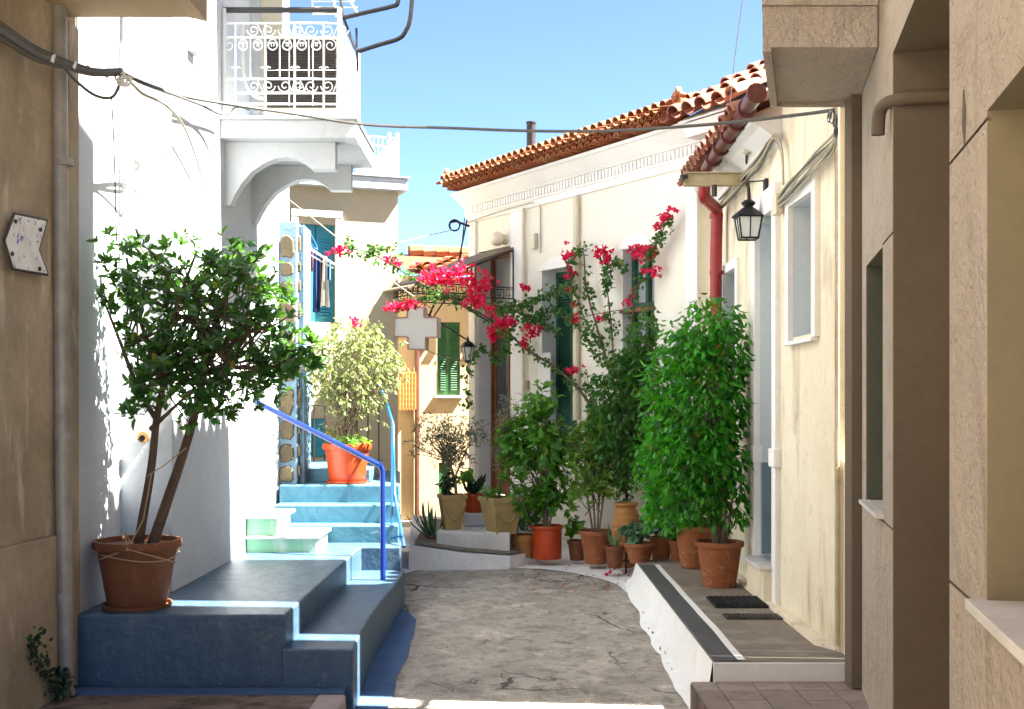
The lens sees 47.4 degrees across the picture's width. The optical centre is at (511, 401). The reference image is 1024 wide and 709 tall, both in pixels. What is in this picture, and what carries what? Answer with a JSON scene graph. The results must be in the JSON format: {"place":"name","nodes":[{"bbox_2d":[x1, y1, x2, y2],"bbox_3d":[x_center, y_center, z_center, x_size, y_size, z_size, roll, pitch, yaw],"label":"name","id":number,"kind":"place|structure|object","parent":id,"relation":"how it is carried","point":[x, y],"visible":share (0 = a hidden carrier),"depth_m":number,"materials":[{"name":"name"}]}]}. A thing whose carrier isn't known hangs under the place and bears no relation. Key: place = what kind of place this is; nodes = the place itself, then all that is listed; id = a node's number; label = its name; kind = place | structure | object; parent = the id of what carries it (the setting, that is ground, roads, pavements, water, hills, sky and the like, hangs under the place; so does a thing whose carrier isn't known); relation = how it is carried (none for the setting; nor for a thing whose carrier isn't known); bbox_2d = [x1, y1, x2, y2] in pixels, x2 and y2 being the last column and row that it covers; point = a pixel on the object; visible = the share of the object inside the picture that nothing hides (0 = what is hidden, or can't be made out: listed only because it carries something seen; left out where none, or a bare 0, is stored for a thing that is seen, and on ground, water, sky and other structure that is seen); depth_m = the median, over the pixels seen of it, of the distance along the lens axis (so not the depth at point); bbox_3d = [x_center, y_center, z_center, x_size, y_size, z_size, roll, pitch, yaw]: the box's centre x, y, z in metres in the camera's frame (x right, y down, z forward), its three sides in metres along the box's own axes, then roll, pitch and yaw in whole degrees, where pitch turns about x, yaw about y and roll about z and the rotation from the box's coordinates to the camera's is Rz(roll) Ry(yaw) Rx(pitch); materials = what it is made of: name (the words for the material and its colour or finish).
{"place":"outdoors","nodes":[
{"label":"outdoors","id":0,"kind":"place"},
{"bbox_2d":[38,695,318,708],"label":"pavement","id":1,"kind":"structure","parent":0,"point":[192,702],"depth_m":6.21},
{"bbox_2d":[26,626,77,701],"bbox_3d":[-2.443,1.390,6.133,0.214,0.470,0.435,0,0,0],"label":"wall weed","id":2,"kind":"object","parent":1,"relation":"on","point":[44,673],"depth_m":6.13,"materials":[{"name":"green plant"}]},
{"bbox_2d":[75,687,344,695],"bbox_3d":[-1.690,1.619,6.423,1.520,0.062,0.126,0,0,0],"label":"painted blue footing","id":3,"kind":"object","parent":1,"relation":"on","point":[209,690],"visible":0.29,"depth_m":6.41,"materials":[{"name":"paint"}]},
{"bbox_2d":[401,520,411,526],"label":"ground","id":4,"kind":"structure","parent":0,"point":[406,523],"depth_m":15.63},
{"bbox_2d":[0,0,206,708],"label":"brown house","id":5,"kind":"structure","parent":4,"relation":"on","point":[28,570],"depth_m":6.04,"materials":[{"name":"paint"}]},
{"bbox_2d":[2,212,48,275],"bbox_3d":[-2.476,-0.812,5.952,0.024,0.310,0.448,0,0,5],"label":"arrow sign","id":6,"kind":"object","parent":5,"relation":"attached to","point":[23,237],"visible":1,"depth_m":5.93,"materials":[{"name":"metal"}]},
{"bbox_2d":[0,21,119,73],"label":"overhead cable","id":7,"kind":"object","parent":5,"relation":"attached to","point":[18,35],"visible":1,"depth_m":5.91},
{"bbox_2d":[0,25,123,73],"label":"cable bundle","id":8,"kind":"object","parent":7,"relation":"attached to","point":[14,39],"visible":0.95,"depth_m":5.92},
{"bbox_2d":[0,36,122,76],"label":"overhead cable","id":9,"kind":"object","parent":8,"relation":"attached to","point":[32,57],"visible":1,"depth_m":5.99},
{"bbox_2d":[65,70,120,99],"bbox_3d":[-2.310,-1.750,6.348,0.104,0.136,0.410,0,0,29],"label":"overhead cable","id":10,"kind":"object","parent":8,"relation":"attached to","point":[76,81],"visible":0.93,"depth_m":6.42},
{"bbox_2d":[111,99,116,240],"bbox_3d":[-2.226,-1.301,6.523,0.021,0.797,0.062,0,0,0],"label":"overhead cable","id":11,"kind":"object","parent":10,"relation":"hanging from","point":[114,168],"visible":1,"depth_m":6.51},
{"bbox_2d":[114,71,132,86],"bbox_3d":[-2.157,-1.794,6.471,0.105,0.099,0.044,0,0,0],"label":"cable tie knot","id":12,"kind":"object","parent":8,"relation":"attached to","point":[120,81],"visible":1,"depth_m":6.46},
{"bbox_2d":[52,4,74,698],"bbox_3d":[-2.438,-0.262,6.330,0.125,3.766,0.104,0,0,0],"label":"downpipe","id":13,"kind":"object","parent":5,"relation":"attached to","point":[63,163],"visible":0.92,"depth_m":6.29,"materials":[{"name":"grey metal"}]},
{"bbox_2d":[67,21,78,548],"bbox_3d":[-2.470,-0.240,6.496,0.060,3.720,0.152,0,0,0],"label":"corner pilaster","id":14,"kind":"object","parent":5,"relation":"attached to","point":[73,95],"visible":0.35,"depth_m":6.50,"materials":[{"name":"brown paint"}]},
{"bbox_2d":[76,0,375,612],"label":"white house","id":15,"kind":"structure","parent":4,"relation":"on","point":[254,165],"depth_m":7.52,"materials":[{"name":"paint"}]},
{"bbox_2d":[126,17,135,270],"bbox_3d":[-2.380,-2.050,7.278,0.072,2.500,0.029,0,0,21],"label":"conduit","id":16,"kind":"object","parent":15,"relation":"attached to","point":[133,125],"visible":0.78,"depth_m":7.26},
{"bbox_2d":[137,431,148,442],"bbox_3d":[-2.302,0.219,7.269,0.070,0.070,0.064,0,0,-14],"label":"wall spout","id":17,"kind":"object","parent":15,"relation":"attached to","point":[143,437],"depth_m":7.26,"materials":[{"name":"beige ceramic"}]},
{"bbox_2d":[128,79,203,192],"bbox_3d":[-2.079,-1.610,7.158,0.078,0.422,1.334,0,0,3],"label":"overhead cable","id":18,"kind":"object","parent":15,"relation":"attached to","point":[171,110],"visible":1,"depth_m":7.19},
{"bbox_2d":[236,0,249,115],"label":"balcony door","id":19,"kind":"structure","parent":15,"relation":"in","point":[240,17],"depth_m":9.48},
{"bbox_2d":[250,303,254,510],"bbox_3d":[-2.177,-0.020,9.526,0.030,1.840,0.530,0,0,1],"label":"drainpipe","id":20,"kind":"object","parent":15,"relation":"in","point":[252,414],"depth_m":9.70,"materials":[{"name":"white paint"}]},
{"bbox_2d":[223,7,336,12],"bbox_3d":[-1.695,-2.865,8.520,0.830,0.044,0.044,0,0,0],"label":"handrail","id":21,"kind":"object","parent":15,"relation":"attached to","point":[281,9],"visible":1,"depth_m":8.50,"materials":[{"name":"metal"}]},
{"bbox_2d":[222,8,359,120],"bbox_3d":[-1.651,-2.465,9.010,0.930,0.810,1.052,0,0,0],"label":"balcony railing","id":22,"kind":"object","parent":15,"relation":"on","point":[342,89],"visible":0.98,"depth_m":8.49,"materials":[{"name":"metal"}]},
{"bbox_2d":[312,0,357,16],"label":"drying rack","id":23,"kind":"object","parent":22,"relation":"attached to","point":[334,3],"visible":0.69,"depth_m":8.74,"materials":[{"name":"metal"}]},
{"bbox_2d":[339,0,413,71],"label":"bent tube rack","id":24,"kind":"object","parent":22,"relation":"attached to","point":[380,9],"visible":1,"depth_m":8.59,"materials":[{"name":"black metal"}]},
{"bbox_2d":[267,38,344,115],"bbox_3d":[-1.605,-2.432,9.068,0.590,0.717,0.364,0,0,0],"label":"air conditioner","id":25,"kind":"object","parent":15,"relation":"on","point":[287,60],"visible":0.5,"depth_m":8.90,"materials":[{"name":"beige metal"}]},
{"bbox_2d":[240,24,263,99],"bbox_3d":[-1.973,-2.608,8.913,0.205,0.585,0.053,0,0,-15],"label":"hose","id":26,"kind":"object","parent":25,"relation":"attached to","point":[243,73],"visible":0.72,"depth_m":8.89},
{"bbox_2d":[77,460,404,708],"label":"painted steps","id":27,"kind":"structure","parent":4,"relation":"on","point":[327,615],"depth_m":6.89,"materials":[{"name":"blue paint"}]},
{"bbox_2d":[86,225,329,611],"bbox_3d":[-1.748,0.081,6.722,1.396,2.231,0.823,0,0,0],"label":"potted tree","id":28,"kind":"object","parent":27,"relation":"on","point":[136,569],"visible":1,"depth_m":6.68,"materials":[{"name":"green plant"}]},
{"bbox_2d":[246,509,330,551],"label":"doorway steps","id":29,"kind":"structure","parent":27,"relation":"on","point":[269,530],"depth_m":9.23,"materials":[{"name":"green paint"}]},
{"bbox_2d":[279,222,310,502],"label":"stone pillar","id":30,"kind":"structure","parent":27,"relation":"on","point":[294,439],"depth_m":10.46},
{"bbox_2d":[256,400,385,579],"bbox_3d":[-1.546,0.682,9.254,1.222,1.415,0.060,0,0,23],"label":"handrail","id":31,"kind":"object","parent":27,"relation":"on","point":[370,460],"visible":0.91,"depth_m":9.04,"materials":[{"name":"blue metal"}]},
{"bbox_2d":[311,395,383,460],"bbox_3d":[-1.791,0.271,12.200,0.915,0.698,0.018,0,0,0],"label":"landing fence","id":32,"kind":"object","parent":27,"relation":"on","point":[346,429],"visible":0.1,"depth_m":12.19,"materials":[{"name":"metal"}]},
{"bbox_2d":[303,311,410,483],"bbox_3d":[-1.424,-0.047,10.544,1.006,1.570,0.793,0,0,0],"label":"potted shrub","id":33,"kind":"object","parent":27,"relation":"on","point":[344,467],"visible":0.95,"depth_m":10.47,"materials":[{"name":"green plant"}]},
{"bbox_2d":[380,390,405,547],"bbox_3d":[-1.079,0.538,10.253,0.104,1.336,1.338,0,0,-13],"label":"handrail","id":34,"kind":"object","parent":27,"relation":"on","point":[393,484],"visible":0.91,"depth_m":10.10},
{"bbox_2d":[289,173,409,470],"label":"shuttered house","id":35,"kind":"structure","parent":4,"relation":"on","point":[364,213],"depth_m":13.13,"materials":[{"name":"white paint"}]},
{"bbox_2d":[291,209,342,322],"bbox_3d":[-2.172,-1.512,12.978,0.569,1.244,0.050,0,0,-20],"label":"window frame","id":36,"kind":"structure","parent":35,"relation":"in","point":[295,213],"depth_m":13.04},
{"bbox_2d":[311,419,323,456],"bbox_3d":[-2.222,0.403,13.005,0.278,0.425,0.035,0,0,-20],"label":"door","id":37,"kind":"structure","parent":35,"relation":"in","point":[319,452],"depth_m":13.01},
{"bbox_2d":[303,224,335,267],"bbox_3d":[-2.093,-1.669,12.457,0.133,0.522,0.541,0,0,-43],"label":"clothes airer","id":38,"kind":"object","parent":35,"relation":"attached to","point":[313,249],"visible":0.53,"depth_m":12.43,"materials":[{"name":"white paint"}]},
{"bbox_2d":[313,252,320,312],"bbox_3d":[-2.106,-1.286,12.556,0.093,0.660,0.063,0,0,0],"label":"hanging dress","id":39,"kind":"object","parent":38,"relation":"hanging from","point":[316,285],"visible":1,"depth_m":12.55,"materials":[{"name":"blue fabric"}]},
{"bbox_2d":[321,256,329,306],"bbox_3d":[-1.997,-1.284,12.456,0.108,0.550,0.064,0,0,0],"label":"hanging skirt","id":40,"kind":"object","parent":38,"relation":"hanging from","point":[325,302],"visible":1,"depth_m":12.45,"materials":[{"name":"fabric"}]},
{"bbox_2d":[289,199,432,309],"bbox_3d":[-1.563,-1.495,12.031,0.108,0.971,2.076,0,0,39],"label":"overhead cable","id":41,"kind":"object","parent":35,"relation":"attached to","point":[354,251],"visible":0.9,"depth_m":12.00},
{"bbox_2d":[356,132,398,175],"bbox_3d":[-1.940,-2.803,14.306,0.497,0.502,2.471,0,0,-20],"label":"roof railing","id":42,"kind":"object","parent":35,"relation":"on","point":[390,148],"visible":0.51,"depth_m":13.22,"materials":[{"name":"metal"}]},
{"bbox_2d":[398,245,468,520],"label":"peach house","id":43,"kind":"structure","parent":4,"relation":"on","point":[442,384],"depth_m":16.17,"materials":[{"name":"paint"}]},
{"bbox_2d":[415,350,419,514],"bbox_3d":[-1.306,0.596,16.043,0.063,2.750,0.063,0,0,-22],"label":"downpipe","id":44,"kind":"object","parent":43,"relation":"attached to","point":[417,457],"visible":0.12,"depth_m":16.02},
{"bbox_2d":[436,59,767,559],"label":"corner house","id":45,"kind":"structure","parent":4,"relation":"on","point":[625,187],"depth_m":12.20,"materials":[{"name":"beige paint"}]},
{"bbox_2d":[383,247,513,341],"bbox_3d":[-0.796,-1.247,13.500,1.404,1.110,0.974,0,0,-32],"label":"door canopy","id":46,"kind":"object","parent":45,"relation":"attached to","point":[407,284],"visible":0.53,"depth_m":13.35,"materials":[{"name":"black metal"}]},
{"bbox_2d":[393,296,445,350],"bbox_3d":[-0.959,-0.913,13.000,0.725,0.692,0.323,0,0,-27],"label":"cross sign","id":47,"kind":"object","parent":46,"relation":"hanging from","point":[418,328],"visible":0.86,"depth_m":12.90,"materials":[{"name":"metal"}]},
{"bbox_2d":[448,218,469,260],"bbox_3d":[-0.645,-1.957,14.200,0.264,0.571,0.032,0,0,0],"label":"cable bracket","id":48,"kind":"object","parent":45,"relation":"attached to","point":[460,224],"visible":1,"depth_m":14.19,"materials":[{"name":"black metal"}]},
{"bbox_2d":[324,235,595,410],"bbox_3d":[-0.660,-0.794,11.748,3.093,1.844,1.804,0,0,-37],"label":"bougainvillea","id":49,"kind":"object","parent":45,"relation":"attached to","point":[476,300],"visible":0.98,"depth_m":12.22,"materials":[{"name":"pink plant"}]},
{"bbox_2d":[460,336,475,375],"bbox_3d":[-0.529,-0.540,14.177,0.209,0.510,0.354,0,0,0],"label":"wall lamp","id":50,"kind":"object","parent":45,"relation":"attached to","point":[468,347],"visible":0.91,"depth_m":14.05,"materials":[{"name":"black metal"}]},
{"bbox_2d":[490,232,507,245],"bbox_3d":[-0.160,-1.904,13.609,0.205,0.170,0.170,0,0,-32],"label":"globe lamp","id":51,"kind":"object","parent":45,"relation":"attached to","point":[498,238],"visible":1,"depth_m":13.55,"materials":[{"name":"white glass"}]},
{"bbox_2d":[495,327,509,494],"bbox_3d":[0.008,0.110,13.940,0.057,2.020,0.794,0,0,-32],"label":"door","id":52,"kind":"structure","parent":45,"relation":"in","point":[502,372],"depth_m":14.12,"materials":[{"name":"brown wood"}]},
{"bbox_2d":[522,208,524,398],"bbox_3d":[0.128,-1.117,13.251,0.033,2.177,0.033,0,0,23],"label":"wall pipe","id":53,"kind":"object","parent":45,"relation":"attached to","point":[523,292],"depth_m":13.24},
{"bbox_2d":[529,202,540,252],"bbox_3d":[0.260,-1.954,13.069,0.050,0.581,0.174,0,0,-32],"label":"wall conduit","id":54,"kind":"object","parent":45,"relation":"attached to","point":[533,241],"depth_m":13.06,"materials":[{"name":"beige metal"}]},
{"bbox_2d":[526,352,550,397],"bbox_3d":[0.295,-0.297,13.054,0.020,0.500,0.497,0,0,-32],"label":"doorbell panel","id":55,"kind":"object","parent":45,"relation":"attached to","point":[544,374],"visible":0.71,"depth_m":12.95,"materials":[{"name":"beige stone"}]},
{"bbox_2d":[573,196,578,419],"bbox_3d":[0.681,-0.994,12.375,0.065,2.378,0.065,0,0,-22],"label":"downpipe","id":56,"kind":"object","parent":45,"relation":"attached to","point":[576,309],"visible":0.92,"depth_m":12.35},
{"bbox_2d":[561,205,678,515],"bbox_3d":[0.813,-0.252,11.390,0.872,3.192,1.938,0,0,-34],"label":"bougainvillea","id":57,"kind":"object","parent":45,"relation":"attached to","point":[622,432],"visible":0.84,"depth_m":10.91,"materials":[{"name":"green plant"}]},
{"bbox_2d":[619,250,655,378],"bbox_3d":[1.309,-0.820,11.598,0.203,1.419,0.542,0,0,-32],"label":"window","id":58,"kind":"structure","parent":45,"relation":"in","point":[646,297],"depth_m":11.72,"materials":[{"name":"green wood"}]},
{"bbox_2d":[677,90,781,605],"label":"house","id":59,"kind":"structure","parent":4,"relation":"on","point":[752,279],"depth_m":8.86,"materials":[{"name":"beige paint"}]},
{"bbox_2d":[698,170,722,529],"bbox_3d":[1.683,-0.339,9.922,0.133,3.184,0.716,0,0,19],"label":"red downpipe","id":60,"kind":"object","parent":59,"relation":"attached to","point":[710,203],"visible":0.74,"depth_m":10.15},
{"bbox_2d":[680,172,749,196],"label":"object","id":61,"kind":"object","parent":59,"relation":"attached to","point":[714,180],"visible":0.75,"depth_m":9.30,"materials":[{"name":"wood"}]},
{"bbox_2d":[722,257,739,360],"bbox_3d":[1.875,-0.730,10.000,0.040,0.940,0.720,0,0,0],"label":"window frame","id":62,"kind":"structure","parent":59,"relation":"in","point":[734,264],"depth_m":9.67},
{"bbox_2d":[701,83,766,171],"bbox_3d":[1.616,-1.995,8.666,0.151,0.238,1.914,0,0,0],"label":"gutter","id":63,"kind":"object","parent":59,"relation":"attached to","point":[753,99],"visible":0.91,"depth_m":8.34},
{"bbox_2d":[730,0,742,101],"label":"overhead cable","id":64,"kind":"object","parent":59,"relation":"attached to","point":[735,51],"visible":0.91,"depth_m":9.00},
{"bbox_2d":[731,178,767,240],"bbox_3d":[1.751,-1.420,8.600,0.263,0.447,0.250,0,0,0],"label":"wall lantern","id":65,"kind":"object","parent":59,"relation":"attached to","point":[748,216],"depth_m":8.54,"materials":[{"name":"black metal"}]},
{"bbox_2d":[718,133,784,208],"bbox_3d":[1.822,-1.673,9.067,0.032,0.410,2.390,0,0,0],"label":"wall cable bundle","id":66,"kind":"object","parent":59,"relation":"attached to","point":[753,165],"depth_m":8.67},
{"bbox_2d":[782,107,844,654],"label":"tall cream house","id":67,"kind":"structure","parent":4,"relation":"on","point":[808,406],"depth_m":7.27,"materials":[{"name":"paint"}]},
{"bbox_2d":[125,73,834,132],"bbox_3d":[-0.144,-1.886,7.451,4.076,0.393,1.925,0,0,0],"label":"overhead cable","id":68,"kind":"object","parent":67,"relation":"attached to","point":[144,83],"visible":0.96,"depth_m":7.88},
{"bbox_2d":[163,90,249,115],"bbox_3d":[-2.049,-1.957,7.407,0.165,0.316,1.835,0,0,6],"label":"overhead cable","id":69,"kind":"object","parent":68,"relation":"attached to","point":[199,104],"visible":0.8,"depth_m":7.63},
{"bbox_2d":[772,193,783,215],"bbox_3d":[1.833,-1.360,8.035,0.055,0.140,0.120,0,0,0],"label":"junction box","id":70,"kind":"object","parent":67,"relation":"attached to","point":[777,211],"visible":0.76,"depth_m":7.98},
{"bbox_2d":[784,168,819,345],"bbox_3d":[1.860,-0.902,7.500,0.060,1.055,0.780,0,0,0],"label":"window frame","id":71,"kind":"structure","parent":67,"relation":"in","point":[811,187],"depth_m":7.20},
{"bbox_2d":[777,121,836,207],"bbox_3d":[1.815,-1.465,7.267,0.022,0.284,1.487,0,0,0],"label":"wall cable bundle","id":72,"kind":"object","parent":67,"relation":"attached to","point":[814,159],"depth_m":7.13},
{"bbox_2d":[827,108,837,137],"bbox_3d":[1.805,-1.566,6.562,0.012,0.182,0.203,0,0,0],"label":"cable coil","id":73,"kind":"object","parent":72,"relation":"hanging from","point":[829,117],"visible":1,"depth_m":6.52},
{"bbox_2d":[835,107,838,645],"bbox_3d":[1.868,-0.150,6.701,0.027,3.100,0.027,0,0,0],"label":"conduit","id":74,"kind":"object","parent":67,"relation":"attached to","point":[837,393],"visible":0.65,"depth_m":6.69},
{"bbox_2d":[762,0,1023,708],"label":"tan house","id":75,"kind":"structure","parent":4,"relation":"on","point":[941,501],"depth_m":4.84,"materials":[{"name":"paint"}]},
{"bbox_2d":[845,95,861,688],"bbox_3d":[1.863,-0.055,6.315,0.085,3.190,0.130,0,0,0],"label":"boxed pipe","id":76,"kind":"object","parent":75,"relation":"attached to","point":[853,390],"visible":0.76,"depth_m":6.25,"materials":[{"name":"metal"}]},
{"bbox_2d":[871,90,948,135],"bbox_3d":[1.792,-1.214,4.826,0.597,0.150,0.151,0,0,24],"label":"overflow pipe","id":77,"kind":"object","parent":75,"relation":"attached to","point":[883,106],"visible":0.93,"depth_m":4.84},
{"bbox_2d":[401,527,635,592],"bbox_3d":[-0.720,1.617,12.012,3.265,0.052,6.064,0,0,-33],"label":"whitewashed apron","id":78,"kind":"object","parent":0,"point":[579,567],"visible":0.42,"depth_m":11.20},
{"bbox_2d":[409,512,538,569],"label":"stone terrace","id":79,"kind":"structure","parent":78,"relation":"on","point":[472,544],"depth_m":11.21,"materials":[{"name":"grey stone"}]},
{"bbox_2d":[405,500,464,538],"bbox_3d":[-0.749,1.173,11.586,0.476,0.487,0.640,0,0,34],"label":"potted aloe","id":80,"kind":"object","parent":79,"relation":"on","point":[430,530],"visible":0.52,"depth_m":11.53,"materials":[{"name":"plant"}]},
{"bbox_2d":[402,409,490,529],"bbox_3d":[-0.638,0.657,11.536,0.947,1.211,0.528,0,0,0],"label":"potted olive","id":81,"kind":"object","parent":79,"relation":"on","point":[452,507],"visible":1,"depth_m":11.50,"materials":[{"name":"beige plant"}]},
{"bbox_2d":[456,468,486,512],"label":"potted succulent","id":82,"kind":"object","parent":79,"relation":"on","point":[472,489],"visible":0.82,"depth_m":11.88,"materials":[{"name":"green plant"}]},
{"bbox_2d":[478,392,524,534],"bbox_3d":[-0.108,0.584,11.407,0.480,1.400,0.390,0,0,-29],"label":"potted shrub","id":83,"kind":"object","parent":79,"relation":"on","point":[499,516],"visible":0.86,"depth_m":11.30,"materials":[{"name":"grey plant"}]},
{"bbox_2d":[511,510,542,557],"bbox_3d":[0.087,1.271,11.488,0.602,0.514,0.376,0,0,0],"label":"potted thyme","id":84,"kind":"object","parent":79,"relation":"on","point":[522,542],"visible":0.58,"depth_m":11.41,"materials":[{"name":"beige ceramic"}]},
{"bbox_2d":[489,379,577,559],"bbox_3d":[0.238,0.650,11.382,0.853,1.761,0.662,0,0,30],"label":"potted shrub","id":85,"kind":"object","parent":78,"relation":"on","point":[523,457],"visible":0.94,"depth_m":11.29,"materials":[{"name":"green plant"}]},
{"bbox_2d":[562,515,586,560],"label":"potted plant","id":86,"kind":"object","parent":78,"relation":"on","point":[575,546],"visible":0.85,"depth_m":11.44,"materials":[{"name":"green plant"}]},
{"bbox_2d":[558,406,625,564],"bbox_3d":[0.773,0.772,11.154,0.695,1.546,0.493,0,0,0],"label":"potted shrub","id":87,"kind":"object","parent":78,"relation":"on","point":[594,541],"visible":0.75,"depth_m":11.07,"materials":[{"name":"green plant"}]},
{"bbox_2d":[604,521,623,568],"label":"potted plant","id":88,"kind":"object","parent":78,"relation":"on","point":[614,553],"visible":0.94,"depth_m":10.66,"materials":[{"name":"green plant"}]},
{"bbox_2d":[611,502,638,573],"bbox_3d":[1.075,1.281,10.980,0.289,0.661,0.289,0,0,0],"label":"clay jar","id":89,"kind":"object","parent":78,"relation":"on","point":[625,513],"visible":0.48,"depth_m":10.88,"materials":[{"name":"orange ceramic"}]},
{"bbox_2d":[289,0,763,276],"label":"sky","id":90,"kind":"structure","parent":0,"point":[501,64],"materials":[{"name":"blue"}]},
{"bbox_2d":[387,568,688,708],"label":"street","id":91,"kind":"structure","parent":0,"point":[597,641],"depth_m":8.14,"materials":[{"name":"concrete"}]},
{"bbox_2d":[310,695,345,708],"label":"kerb","id":92,"kind":"structure","parent":91,"relation":"on","point":[329,701],"depth_m":6.14,"materials":[{"name":"stone"}]},
{"bbox_2d":[356,609,415,708],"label":"painted blue edge","id":93,"kind":"object","parent":91,"relation":"on","point":[378,690],"visible":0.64,"depth_m":7.60,"materials":[{"name":"paint"}]},
{"bbox_2d":[410,563,672,705],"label":"fallen leaves","id":94,"kind":"object","parent":91,"relation":"on","point":[501,674],"visible":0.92,"depth_m":10.22,"materials":[{"name":"pink plant"}]},
{"bbox_2d":[624,563,712,708],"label":"whitewashed kerb","id":95,"kind":"structure","parent":91,"relation":"on","point":[687,658],"depth_m":7.88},
{"bbox_2d":[637,558,844,681],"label":"raised pavement","id":96,"kind":"structure","parent":0,"point":[766,640],"depth_m":7.34,"materials":[{"name":"concrete"}]},
{"bbox_2d":[617,518,658,563],"bbox_3d":[1.141,1.252,10.555,0.359,0.406,0.325,0,0,37],"label":"potted succulent","id":97,"kind":"object","parent":96,"relation":"on","point":[638,549],"visible":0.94,"depth_m":10.48,"materials":[{"name":"ceramic"}]},
{"bbox_2d":[649,525,671,558],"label":"potted plant","id":98,"kind":"object","parent":96,"relation":"on","point":[661,549],"visible":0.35,"depth_m":10.67,"materials":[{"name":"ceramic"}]},
{"bbox_2d":[663,534,679,560],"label":"potted plant","id":99,"kind":"object","parent":96,"relation":"on","point":[674,552],"visible":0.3,"depth_m":10.55,"materials":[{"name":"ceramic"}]},
{"bbox_2d":[659,500,712,568],"bbox_3d":[1.516,1.140,10.127,0.496,0.583,0.382,0,0,0],"label":"terracotta pot","id":100,"kind":"object","parent":96,"relation":"on","point":[688,552],"visible":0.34,"depth_m":10.00,"materials":[{"name":"ceramic"}]},
{"bbox_2d":[640,565,737,660],"bbox_3d":[1.190,1.436,8.370,0.139,0.001,3.800,0,0,0],"label":"painted dark border","id":101,"kind":"object","parent":96,"relation":"on","point":[713,645],"visible":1,"depth_m":7.73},
{"bbox_2d":[628,293,758,587],"bbox_3d":[1.415,0.294,9.111,0.980,2.288,0.969,0,0,0],"label":"potted ficus","id":102,"kind":"object","parent":96,"relation":"on","point":[706,454],"visible":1,"depth_m":9.00,"materials":[{"name":"plant"}]},
{"bbox_2d":[654,564,745,659],"bbox_3d":[1.279,1.432,8.370,0.054,0.001,3.800,0,0,0],"label":"painted line","id":103,"kind":"object","parent":96,"relation":"on","point":[720,635],"visible":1,"depth_m":7.74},
{"bbox_2d":[706,596,768,607],"bbox_3d":[1.610,1.424,8.330,0.380,0.020,0.400,0,0,0],"label":"doormat","id":104,"kind":"object","parent":96,"relation":"on","point":[736,601],"visible":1,"depth_m":8.26,"materials":[{"name":"black rubber"}]},
{"bbox_2d":[722,613,782,618],"bbox_3d":[1.610,1.431,7.790,0.380,0.013,0.180,0,0,0],"label":"drain cover","id":105,"kind":"object","parent":96,"relation":"on","point":[751,615],"visible":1,"depth_m":7.77,"materials":[{"name":"metal"}]},
{"bbox_2d":[713,663,844,682],"bbox_3d":[1.517,1.571,6.449,0.806,0.257,0.019,0,0,0],"label":"whitewashed riser","id":106,"kind":"object","parent":96,"relation":"attached to","point":[779,672],"visible":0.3,"depth_m":6.44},
{"bbox_2d":[736,573,835,650],"bbox_3d":[1.833,1.429,8.675,0.085,0.022,3.850,0,0,0],"label":"cement fillet","id":107,"kind":"object","parent":96,"relation":"on","point":[811,635],"visible":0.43,"depth_m":7.46,"materials":[{"name":"beige paint"}]},
{"bbox_2d":[690,682,868,708],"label":"tiled pavement","id":108,"kind":"structure","parent":0,"point":[773,695],"depth_m":6.13,"materials":[{"name":"brown tile"}]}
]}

